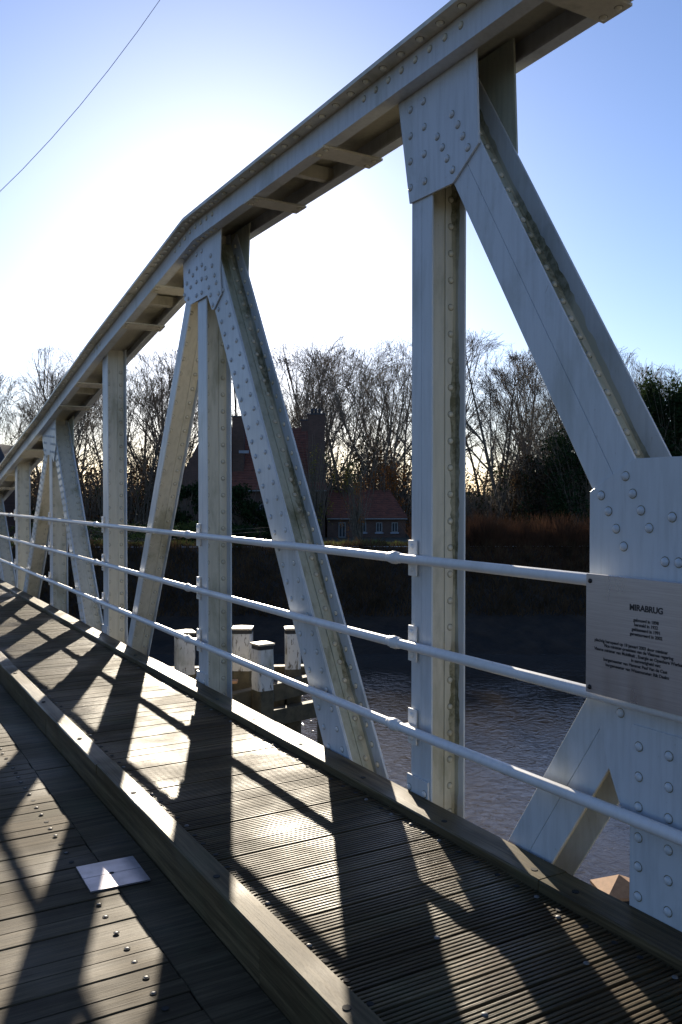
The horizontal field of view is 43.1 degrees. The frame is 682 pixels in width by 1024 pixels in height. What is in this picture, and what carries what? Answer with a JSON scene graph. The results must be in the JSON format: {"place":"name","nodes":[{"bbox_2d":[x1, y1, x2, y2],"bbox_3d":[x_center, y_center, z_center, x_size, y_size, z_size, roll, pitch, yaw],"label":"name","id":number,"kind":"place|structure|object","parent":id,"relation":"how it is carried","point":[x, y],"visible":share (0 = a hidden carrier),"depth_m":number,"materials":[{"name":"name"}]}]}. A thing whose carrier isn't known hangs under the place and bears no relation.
{"place":"outdoors","nodes":[
{"label":"outdoors","id":0,"kind":"place"},
{"bbox_2d":[0,0,159,190],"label":"overhead cable","id":1,"kind":"object","parent":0,"point":[82,102],"visible":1,"depth_m":14.87,"materials":[{"name":"black metal"}]},
{"bbox_2d":[11,508,589,654],"bbox_3d":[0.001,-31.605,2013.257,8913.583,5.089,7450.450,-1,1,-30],"label":"ground","id":2,"kind":"structure","parent":0,"point":[540,633],"depth_m":32.10,"materials":[{"name":"brown soil"}]},
{"bbox_2d":[0,444,14,537],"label":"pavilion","id":3,"kind":"structure","parent":2,"relation":"on","point":[9,503],"depth_m":59.37,"materials":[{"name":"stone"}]},
{"bbox_2d":[0,373,33,444],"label":"bare tree","id":4,"kind":"object","parent":2,"relation":"on","point":[8,407],"visible":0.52,"depth_m":97.83,"materials":[{"name":"brown plant"}]},
{"bbox_2d":[0,408,36,474],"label":"bare tree","id":5,"kind":"object","parent":2,"relation":"on","point":[14,416],"visible":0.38,"depth_m":98.27,"materials":[{"name":"brown plant"}]},
{"bbox_2d":[4,397,38,485],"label":"bare tree","id":6,"kind":"object","parent":2,"relation":"on","point":[23,423],"visible":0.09,"depth_m":109.86,"materials":[{"name":"brown plant"}]},
{"bbox_2d":[0,367,65,446],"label":"bare tree","id":7,"kind":"object","parent":2,"relation":"on","point":[43,395],"visible":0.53,"depth_m":61.95,"materials":[{"name":"brown plant"}]},
{"bbox_2d":[0,365,101,462],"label":"bare tree","id":8,"kind":"object","parent":2,"relation":"on","point":[19,383],"visible":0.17,"depth_m":81.98,"materials":[{"name":"brown plant"}]},
{"bbox_2d":[9,343,102,432],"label":"bare tree","id":9,"kind":"object","parent":2,"relation":"on","point":[46,359],"visible":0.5,"depth_m":76.03,"materials":[{"name":"brown plant"}]},
{"bbox_2d":[11,382,127,478],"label":"bare tree","id":10,"kind":"object","parent":2,"relation":"on","point":[35,414],"visible":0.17,"depth_m":73.34,"materials":[{"name":"brown plant"}]},
{"bbox_2d":[0,374,157,492],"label":"bare tree","id":11,"kind":"object","parent":2,"relation":"on","point":[76,443],"visible":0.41,"depth_m":66.64,"materials":[{"name":"brown plant"}]},
{"bbox_2d":[79,399,101,472],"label":"bare tree","id":12,"kind":"object","parent":2,"relation":"on","point":[90,442],"visible":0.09,"depth_m":105.95,"materials":[{"name":"brown plant"}]},
{"bbox_2d":[27,360,165,531],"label":"bare tree","id":13,"kind":"object","parent":2,"relation":"on","point":[134,406],"visible":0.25,"depth_m":68.49,"materials":[{"name":"brown plant"}]},
{"bbox_2d":[46,388,155,473],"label":"bare tree","id":14,"kind":"object","parent":2,"relation":"on","point":[127,436],"visible":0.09,"depth_m":94.90,"materials":[{"name":"brown plant"}]},
{"bbox_2d":[102,396,165,484],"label":"bare tree","id":15,"kind":"object","parent":2,"relation":"on","point":[148,433],"visible":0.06,"depth_m":111.30,"materials":[{"name":"brown plant"}]},
{"bbox_2d":[8,519,269,547],"bbox_3d":[-9.491,0.895,38.156,13.267,1.165,13.074,0,1,0],"label":"clipped hedge","id":16,"kind":"object","parent":2,"relation":"on","point":[137,536],"visible":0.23,"depth_m":37.96,"materials":[{"name":"green plant"}]},
{"bbox_2d":[86,374,197,520],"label":"bare tree","id":17,"kind":"object","parent":2,"relation":"on","point":[144,440],"visible":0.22,"depth_m":80.78,"materials":[{"name":"brown plant"}]},
{"bbox_2d":[57,343,231,487],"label":"bare tree","id":18,"kind":"object","parent":2,"relation":"on","point":[131,384],"visible":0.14,"depth_m":71.29,"materials":[{"name":"brown plant"}]},
{"bbox_2d":[127,350,196,456],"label":"bare tree","id":19,"kind":"object","parent":2,"relation":"on","point":[161,390],"visible":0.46,"depth_m":76.14,"materials":[{"name":"brown plant"}]},
{"bbox_2d":[132,377,193,443],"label":"bare tree","id":20,"kind":"object","parent":2,"relation":"on","point":[157,410],"visible":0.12,"depth_m":102.61,"materials":[{"name":"brown plant"}]},
{"bbox_2d":[131,366,196,441],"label":"bare tree","id":21,"kind":"object","parent":2,"relation":"on","point":[163,410],"visible":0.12,"depth_m":88.25,"materials":[{"name":"brown plant"}]},
{"bbox_2d":[96,362,238,524],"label":"bare tree","id":22,"kind":"object","parent":2,"relation":"on","point":[152,432],"visible":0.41,"depth_m":68.75,"materials":[{"name":"brown plant"}]},
{"bbox_2d":[99,368,238,462],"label":"bare tree","id":23,"kind":"object","parent":2,"relation":"on","point":[196,412],"visible":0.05,"depth_m":81.33,"materials":[{"name":"brown plant"}]},
{"bbox_2d":[153,480,198,541],"bbox_3d":[-9.677,0.025,53.595,4.424,4.170,3.516,0,1,0],"label":"evergreen shrub","id":24,"kind":"object","parent":2,"relation":"on","point":[184,516],"visible":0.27,"depth_m":53.56,"materials":[{"name":"green plant"}]},
{"bbox_2d":[10,539,406,547],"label":"bank grass","id":25,"kind":"structure","parent":2,"relation":"on","point":[190,543],"depth_m":36.97,"materials":[{"name":"plant"}]},
{"bbox_2d":[155,336,266,427],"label":"bare tree","id":26,"kind":"object","parent":2,"relation":"on","point":[235,402],"visible":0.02,"depth_m":78.74,"materials":[{"name":"brown plant"}]},
{"bbox_2d":[196,482,269,538],"bbox_3d":[-6.299,0.067,55.789,6.180,4.150,5.677,0,1,0],"label":"evergreen shrub","id":27,"kind":"object","parent":2,"relation":"on","point":[250,507],"visible":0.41,"depth_m":55.43,"materials":[{"name":"green plant"}]},
{"bbox_2d":[34,445,519,517],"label":"orange undergrowth","id":28,"kind":"object","parent":2,"relation":"on","point":[186,461],"visible":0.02,"depth_m":68.73,"materials":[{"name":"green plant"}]},
{"bbox_2d":[191,337,369,438],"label":"bare tree","id":29,"kind":"object","parent":2,"relation":"on","point":[340,353],"visible":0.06,"depth_m":87.33,"materials":[{"name":"brown plant"}]},
{"bbox_2d":[6,428,569,531],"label":"green undergrowth","id":30,"kind":"object","parent":2,"relation":"on","point":[33,511],"visible":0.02,"depth_m":67.28,"materials":[{"name":"green plant"}]},
{"bbox_2d":[257,504,321,539],"bbox_3d":[-3.671,0.527,54.650,4.367,2.851,3.561,1,1,45],"label":"evergreen shrub","id":31,"kind":"object","parent":2,"relation":"on","point":[268,534],"visible":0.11,"depth_m":54.01,"materials":[{"name":"green plant"}]},
{"bbox_2d":[183,409,407,537],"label":"brick house","id":32,"kind":"structure","parent":2,"relation":"on","point":[386,514],"depth_m":60.14,"materials":[{"name":"red brick"}]},
{"bbox_2d":[339,522,345,537],"bbox_3d":[0.075,1.247,60.017,0.490,1.050,0.070,0,1,0],"label":"window","id":33,"kind":"structure","parent":32,"relation":"in","point":[342,534],"depth_m":60.01,"materials":[{"name":"glass"}]},
{"bbox_2d":[375,522,382,533],"bbox_3d":[2.657,1.113,59.990,0.590,0.780,0.120,0,1,0],"label":"window","id":34,"kind":"structure","parent":32,"relation":"in","point":[378,524],"depth_m":59.98,"materials":[{"name":"white glass"}]},
{"bbox_2d":[390,522,398,533],"bbox_3d":[3.735,1.113,59.990,0.590,0.780,0.120,0,1,0],"label":"window","id":35,"kind":"structure","parent":32,"relation":"in","point":[394,524],"depth_m":59.98,"materials":[{"name":"white glass"}]},
{"bbox_2d":[270,340,353,427],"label":"bare tree","id":36,"kind":"object","parent":2,"relation":"on","point":[289,374],"visible":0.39,"depth_m":84.36,"materials":[{"name":"brown plant"}]},
{"bbox_2d":[282,391,343,458],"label":"bare tree","id":37,"kind":"object","parent":2,"relation":"on","point":[301,408],"visible":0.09,"depth_m":99.23,"materials":[{"name":"brown plant"}]},
{"bbox_2d":[288,406,350,473],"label":"bare tree","id":38,"kind":"object","parent":2,"relation":"on","point":[327,441],"visible":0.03,"depth_m":90.53,"materials":[{"name":"brown plant"}]},
{"bbox_2d":[299,433,341,532],"bbox_3d":[-1.720,-1.690,57.175,3.594,7.100,2.737,1,1,31],"label":"bare tree","id":39,"kind":"object","parent":2,"relation":"on","point":[319,508],"visible":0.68,"depth_m":56.88,"materials":[{"name":"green plant"}]},
{"bbox_2d":[287,356,355,451],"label":"bare tree","id":40,"kind":"object","parent":2,"relation":"on","point":[332,399],"visible":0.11,"depth_m":93.05,"materials":[{"name":"brown plant"}]},
{"bbox_2d":[273,348,390,486],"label":"bare tree","id":41,"kind":"object","parent":2,"relation":"on","point":[329,442],"visible":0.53,"depth_m":75.55,"materials":[{"name":"brown plant"}]},
{"bbox_2d":[294,396,381,470],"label":"bare tree","id":42,"kind":"object","parent":2,"relation":"on","point":[341,430],"visible":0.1,"depth_m":104.38,"materials":[{"name":"brown plant"}]},
{"bbox_2d":[271,352,405,475],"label":"bare tree","id":43,"kind":"object","parent":2,"relation":"on","point":[336,393],"visible":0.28,"depth_m":89.01,"materials":[{"name":"brown plant"}]},
{"bbox_2d":[280,332,410,455],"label":"bare tree","id":44,"kind":"object","parent":2,"relation":"on","point":[307,406],"visible":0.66,"depth_m":73.64,"materials":[{"name":"brown plant"}]},
{"bbox_2d":[285,337,411,489],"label":"bare tree","id":45,"kind":"object","parent":2,"relation":"on","point":[339,412],"visible":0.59,"depth_m":71.34,"materials":[{"name":"brown plant"}]},
{"bbox_2d":[330,454,369,503],"bbox_3d":[0.668,-1.251,61.933,2.752,6.051,2.623,0,1,-22],"label":"olive shrub","id":46,"kind":"object","parent":2,"relation":"on","point":[344,480],"visible":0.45,"depth_m":61.82,"materials":[{"name":"plant"}]},
{"bbox_2d":[292,345,411,480],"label":"bare tree","id":47,"kind":"object","parent":2,"relation":"on","point":[373,398],"visible":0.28,"depth_m":93.33,"materials":[{"name":"brown plant"}]},
{"bbox_2d":[300,385,408,475],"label":"bare tree","id":48,"kind":"object","parent":2,"relation":"on","point":[362,424],"visible":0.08,"depth_m":108.53,"materials":[{"name":"brown plant"}]},
{"bbox_2d":[30,399,681,534],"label":"thicket","id":49,"kind":"object","parent":2,"relation":"on","point":[145,516],"depth_m":65.76,"materials":[{"name":"brown plant"}]},
{"bbox_2d":[340,474,373,541],"bbox_3d":[0.807,-0.104,49.893,1.724,4.193,1.999,1,1,33],"label":"young birch","id":50,"kind":"object","parent":2,"relation":"on","point":[356,516],"visible":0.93,"depth_m":49.90,"materials":[{"name":"orange plant"}]},
{"bbox_2d":[340,365,411,471],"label":"bare tree","id":51,"kind":"object","parent":2,"relation":"on","point":[377,434],"visible":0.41,"depth_m":83.93,"materials":[{"name":"brown plant"}]},
{"bbox_2d":[346,360,411,488],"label":"bare tree","id":52,"kind":"object","parent":2,"relation":"on","point":[392,414],"visible":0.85,"depth_m":65.50,"materials":[{"name":"brown plant"}]},
{"bbox_2d":[366,456,411,530],"bbox_3d":[3.431,-1.192,63.723,4.112,6.083,3.976,0,1,-20],"label":"copper shrub","id":53,"kind":"object","parent":2,"relation":"on","point":[395,481],"visible":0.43,"depth_m":63.52,"materials":[{"name":"orange plant"}]},
{"bbox_2d":[316,338,524,511],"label":"bare tree","id":54,"kind":"object","parent":2,"relation":"on","point":[410,404],"visible":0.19,"depth_m":82.07,"materials":[{"name":"brown plant"}]},
{"bbox_2d":[376,394,482,465],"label":"bare tree","id":55,"kind":"object","parent":2,"relation":"on","point":[409,424],"visible":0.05,"depth_m":104.28,"materials":[{"name":"brown plant"}]},
{"bbox_2d":[386,375,488,465],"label":"bare tree","id":56,"kind":"object","parent":2,"relation":"on","point":[410,415],"visible":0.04,"depth_m":107.17,"materials":[{"name":"brown plant"}]},
{"bbox_2d":[392,327,503,517],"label":"bare tree","id":57,"kind":"object","parent":2,"relation":"on","point":[467,409],"visible":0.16,"depth_m":69.73,"materials":[{"name":"brown plant"}]},
{"bbox_2d":[397,328,511,524],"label":"bare tree","id":58,"kind":"object","parent":2,"relation":"on","point":[489,468],"visible":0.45,"depth_m":65.21,"materials":[{"name":"brown plant"}]},
{"bbox_2d":[504,354,519,362],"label":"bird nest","id":59,"kind":"object","parent":58,"relation":"on","point":[512,357],"visible":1,"depth_m":65.81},
{"bbox_2d":[381,333,531,451],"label":"bare tree","id":60,"kind":"object","parent":2,"relation":"on","point":[499,344],"visible":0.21,"depth_m":82.62,"materials":[{"name":"brown plant"}]},
{"bbox_2d":[407,344,555,499],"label":"bare tree","id":61,"kind":"object","parent":2,"relation":"on","point":[514,422],"visible":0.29,"depth_m":83.50,"materials":[{"name":"brown plant"}]},
{"bbox_2d":[400,508,589,548],"bbox_3d":[11.401,0.694,37.809,18.036,2.169,5.109,0,1,1],"label":"reed bed","id":62,"kind":"object","parent":2,"relation":"on","point":[479,531],"visible":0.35,"depth_m":36.41,"materials":[{"name":"brown plant"}]},
{"bbox_2d":[466,398,531,490],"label":"bare tree","id":63,"kind":"object","parent":2,"relation":"on","point":[488,444],"visible":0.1,"depth_m":95.47,"materials":[{"name":"brown plant"}]},
{"bbox_2d":[467,366,553,515],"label":"bare tree","id":64,"kind":"object","parent":2,"relation":"on","point":[513,414],"visible":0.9,"depth_m":68.51,"materials":[{"name":"brown plant"}]},
{"bbox_2d":[467,371,560,494],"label":"bare tree","id":65,"kind":"object","parent":2,"relation":"on","point":[528,417],"visible":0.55,"depth_m":68.37,"materials":[{"name":"brown plant"}]},
{"bbox_2d":[472,361,564,458],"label":"bare tree","id":66,"kind":"object","parent":2,"relation":"on","point":[497,369],"visible":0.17,"depth_m":82.88,"materials":[{"name":"brown plant"}]},
{"bbox_2d":[493,351,553,451],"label":"bare tree","id":67,"kind":"object","parent":2,"relation":"on","point":[528,391],"visible":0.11,"depth_m":89.84,"materials":[{"name":"brown plant"}]},
{"bbox_2d":[500,407,553,451],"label":"bare tree","id":68,"kind":"object","parent":2,"relation":"on","point":[529,420],"visible":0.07,"depth_m":90.60,"materials":[{"name":"brown plant"}]},
{"bbox_2d":[465,537,589,576],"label":"slope reeds","id":69,"kind":"object","parent":2,"relation":"on","point":[542,555],"visible":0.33,"depth_m":35.31,"materials":[{"name":"brown plant"}]},
{"bbox_2d":[496,450,571,526],"bbox_3d":[14.584,-1.387,63.004,6.605,6.655,5.956,0,1,0],"label":"evergreen tree","id":70,"kind":"object","parent":2,"relation":"on","point":[516,484],"visible":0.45,"depth_m":62.50,"materials":[{"name":"plant"}]},
{"bbox_2d":[517,382,562,440],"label":"bare tree","id":71,"kind":"object","parent":2,"relation":"on","point":[541,415],"visible":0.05,"depth_m":86.61,"materials":[{"name":"brown plant"}]},
{"bbox_2d":[466,345,627,473],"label":"bare tree","id":72,"kind":"object","parent":2,"relation":"on","point":[524,372],"visible":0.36,"depth_m":75.92,"materials":[{"name":"brown plant"}]},
{"bbox_2d":[514,423,591,526],"bbox_3d":[16.179,-2.255,62.221,7.882,8.555,6.948,0,1,0],"label":"evergreen tree","id":73,"kind":"object","parent":2,"relation":"on","point":[549,448],"visible":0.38,"depth_m":61.40,"materials":[{"name":"green plant"}]},
{"bbox_2d":[534,432,592,529],"bbox_3d":[17.082,-1.864,59.872,7.176,7.856,7.119,0,1,0],"label":"evergreen tree","id":74,"kind":"object","parent":2,"relation":"on","point":[579,509],"visible":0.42,"depth_m":59.48,"materials":[{"name":"green plant"}]},
{"bbox_2d":[618,347,646,394],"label":"bare tree","id":75,"kind":"object","parent":2,"relation":"on","point":[629,358],"visible":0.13,"depth_m":80.79,"materials":[{"name":"brown plant"}]},
{"bbox_2d":[626,356,681,394],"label":"bare tree","id":76,"kind":"object","parent":2,"relation":"on","point":[637,380],"visible":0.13,"depth_m":94.56,"materials":[{"name":"brown plant"}]},
{"bbox_2d":[631,362,681,453],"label":"evergreen tree","id":77,"kind":"object","parent":2,"relation":"on","point":[645,392],"visible":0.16,"depth_m":65.24,"materials":[{"name":"green plant"}]},
{"bbox_2d":[634,364,679,400],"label":"bare tree","id":78,"kind":"object","parent":2,"relation":"on","point":[666,369],"visible":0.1,"depth_m":90.26,"materials":[{"name":"brown plant"}]},
{"bbox_2d":[640,375,681,397],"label":"bare tree","id":79,"kind":"object","parent":2,"relation":"on","point":[665,385],"visible":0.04,"depth_m":81.67,"materials":[{"name":"brown plant"}]},
{"bbox_2d":[641,377,681,456],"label":"evergreen tree","id":80,"kind":"object","parent":2,"relation":"on","point":[672,407],"visible":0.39,"depth_m":63.56,"materials":[{"name":"green plant"}]},
{"bbox_2d":[0,0,681,496],"label":"sky","id":81,"kind":"structure","parent":0,"point":[203,88],"materials":[{"name":"blue"}]},
{"bbox_2d":[0,0,681,931],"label":"bridge truss","id":82,"kind":"object","parent":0,"point":[436,94],"visible":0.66,"depth_m":4.26,"materials":[{"name":"metal"}]},
{"bbox_2d":[0,509,681,846],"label":"railing","id":83,"kind":"object","parent":82,"relation":"attached to","point":[412,559],"visible":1,"depth_m":4.24,"materials":[{"name":"metal"}]},
{"bbox_2d":[586,574,681,715],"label":"memorial plaque","id":84,"kind":"object","parent":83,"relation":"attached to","point":[633,640],"visible":1,"depth_m":2.95,"materials":[{"name":"metal"}]},
{"bbox_2d":[149,654,629,884],"bbox_3d":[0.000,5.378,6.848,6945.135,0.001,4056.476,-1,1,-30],"label":"river water","id":85,"kind":"structure","parent":0,"point":[523,725],"depth_m":20.55,"materials":[{"name":"grey liquid"}]},
{"bbox_2d":[174,629,195,678],"bbox_3d":[-2.310,3.900,12.772,0.284,4.342,0.284,0,1,-20],"label":"mooring pile","id":86,"kind":"object","parent":85,"relation":"in","point":[184,657],"visible":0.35,"depth_m":12.62,"materials":[{"name":"white wood"}]},
{"bbox_2d":[232,625,253,708],"bbox_3d":[-1.500,3.893,13.172,0.315,4.342,0.315,0,1,0],"label":"mooring pile","id":87,"kind":"object","parent":85,"relation":"in","point":[242,637],"visible":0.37,"depth_m":12.99,"materials":[{"name":"white wood"}]},
{"bbox_2d":[250,641,274,720],"bbox_3d":[-1.130,3.965,12.473,0.262,4.222,0.262,-1,1,-34],"label":"mooring pile","id":88,"kind":"object","parent":85,"relation":"in","point":[262,694],"visible":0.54,"depth_m":12.35,"materials":[{"name":"white wood"}]},
{"bbox_2d":[169,664,323,745],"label":"fender beams","id":89,"kind":"structure","parent":88,"relation":"attached to","point":[284,714],"depth_m":12.85,"materials":[{"name":"brown wood"}]},
{"bbox_2d":[284,626,300,733],"bbox_3d":[-0.740,3.901,13.272,0.252,4.322,0.252,0,1,-7],"label":"mooring pile","id":90,"kind":"object","parent":85,"relation":"in","point":[292,668],"visible":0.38,"depth_m":13.13,"materials":[{"name":"white wood"}]},
{"bbox_2d":[590,874,628,903],"bbox_3d":[2.190,4.517,6.832,0.336,3.322,0.336,0,1,-6],"label":"mooring pile","id":91,"kind":"object","parent":85,"relation":"in","point":[616,886],"visible":0.23,"depth_m":6.74,"materials":[{"name":"brown wood"}]},
{"bbox_3d":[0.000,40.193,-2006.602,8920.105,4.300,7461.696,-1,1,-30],"label":"near bank","id":92,"kind":"structure","parent":0,"visible":0},
{"bbox_2d":[10,534,589,616],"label":"dry bank plants","id":93,"kind":"object","parent":92,"relation":"on","point":[368,563],"visible":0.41,"depth_m":33.87,"materials":[{"name":"brown plant"}]},
{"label":"deck beams","id":94,"kind":"structure","parent":0,"visible":0},
{"bbox_2d":[0,684,290,1023],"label":"roadway","id":95,"kind":"structure","parent":94,"relation":"on","point":[74,950],"depth_m":3.27,"materials":[{"name":"brown wood"}]},
{"bbox_2d":[76,856,149,892],"bbox_3d":[-0.987,1.562,3.731,0.254,0.007,0.284,-1,1,-30],"label":"cover plate sheet","id":96,"kind":"object","parent":95,"relation":"on","point":[110,874],"visible":1,"depth_m":3.71,"materials":[{"name":"metal"}]},
{"bbox_2d":[0,651,384,1023],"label":"kerb timber","id":97,"kind":"object","parent":94,"relation":"on","point":[294,977],"visible":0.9,"depth_m":3.33,"materials":[{"name":"brown wood"}]},
{"bbox_2d":[0,587,681,1023],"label":"footway","id":98,"kind":"structure","parent":94,"relation":"on","point":[386,913],"depth_m":3.43,"materials":[{"name":"brown wood"}]},
{"bbox_2d":[0,579,681,971],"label":"kerb timber","id":99,"kind":"object","parent":98,"relation":"on","point":[642,931],"visible":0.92,"depth_m":3.87,"materials":[{"name":"brown wood"}]}
]}

